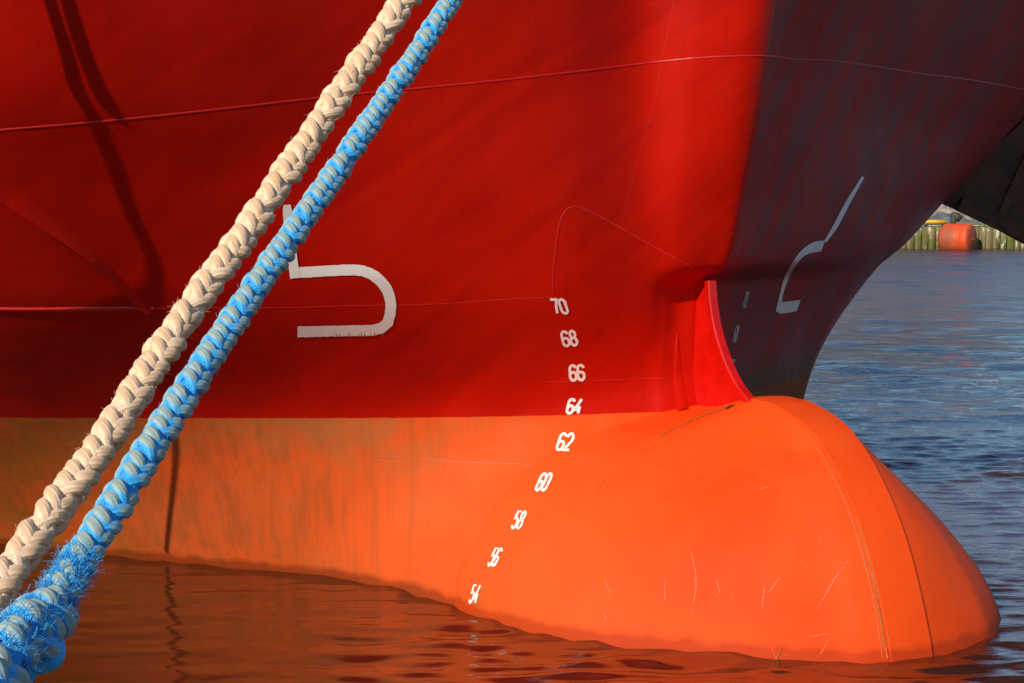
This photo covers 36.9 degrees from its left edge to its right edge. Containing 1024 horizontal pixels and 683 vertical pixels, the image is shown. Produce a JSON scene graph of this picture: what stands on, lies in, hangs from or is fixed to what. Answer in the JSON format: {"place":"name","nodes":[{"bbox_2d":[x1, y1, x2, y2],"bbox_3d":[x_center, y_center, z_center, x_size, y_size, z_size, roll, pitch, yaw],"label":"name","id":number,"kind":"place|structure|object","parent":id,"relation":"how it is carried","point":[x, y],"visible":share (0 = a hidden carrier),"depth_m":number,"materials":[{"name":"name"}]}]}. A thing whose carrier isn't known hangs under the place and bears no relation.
{"place":"outdoors","nodes":[
{"label":"outdoors","id":0,"kind":"place"},
{"bbox_2d":[0,0,421,612],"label":"cream mooring rope","id":1,"kind":"object","parent":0,"point":[66,494],"visible":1,"depth_m":1.71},
{"bbox_2d":[0,0,462,682],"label":"blue mooring rope","id":2,"kind":"object","parent":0,"point":[38,626],"visible":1,"depth_m":1.34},
{"bbox_2d":[0,248,1023,682],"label":"water","id":3,"kind":"structure","parent":0,"point":[916,382],"depth_m":8.94,"materials":[{"name":"blue liquid"}]},
{"bbox_2d":[0,0,1023,663],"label":"moored ship","id":4,"kind":"object","parent":3,"relation":"on","point":[558,298],"visible":0.9,"depth_m":8.47,"materials":[{"name":"paint"}]},
{"bbox_2d":[942,121,1023,243],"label":"ship anchor","id":5,"kind":"object","parent":4,"relation":"hanging from","point":[989,191],"visible":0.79,"depth_m":11.91,"materials":[{"name":"metal"}]},
{"bbox_2d":[937,224,976,249],"bbox_3d":[16.643,-3.826,57.380,1.362,1.162,1.162,4,7,37],"label":"floating fender","id":6,"kind":"object","parent":3,"relation":"on","point":[956,236],"visible":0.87,"depth_m":56.96,"materials":[{"name":"plastic"}]},
{"bbox_2d":[901,226,1023,248],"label":"quay wall","id":7,"kind":"structure","parent":3,"relation":"in","point":[925,237],"depth_m":58.07,"materials":[{"name":"wood"}]},
{"bbox_2d":[924,219,946,225],"bbox_3d":[16.358,-4.632,59.473,0.906,0.385,0.170,0,6,0],"label":"yellow barrier","id":8,"kind":"object","parent":7,"relation":"on","point":[928,221],"visible":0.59,"depth_m":59.41,"materials":[{"name":"paint"}]},
{"bbox_2d":[929,212,969,221],"bbox_3d":[18.175,-5.187,64.141,1.610,0.453,2.000,0,6,0],"label":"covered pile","id":9,"kind":"object","parent":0,"point":[942,216],"visible":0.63,"depth_m":63.49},
{"bbox_2d":[950,212,962,223],"bbox_3d":[17.199,-4.724,59.444,0.464,0.584,0.319,0,6,0],"label":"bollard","id":10,"kind":"object","parent":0,"point":[956,216],"visible":0.91,"depth_m":59.34,"materials":[{"name":"metal"}]},
{"bbox_2d":[949,221,982,223],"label":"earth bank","id":11,"kind":"structure","parent":0,"point":[970,222],"depth_m":60.73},
{"bbox_3d":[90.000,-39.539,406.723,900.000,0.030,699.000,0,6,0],"label":"quay ground","id":12,"kind":"structure","parent":0,"visible":0},
{"bbox_2d":[931,204,974,219],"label":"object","id":13,"kind":"object","parent":12,"relation":"on","point":[945,209],"depth_m":67.11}
]}

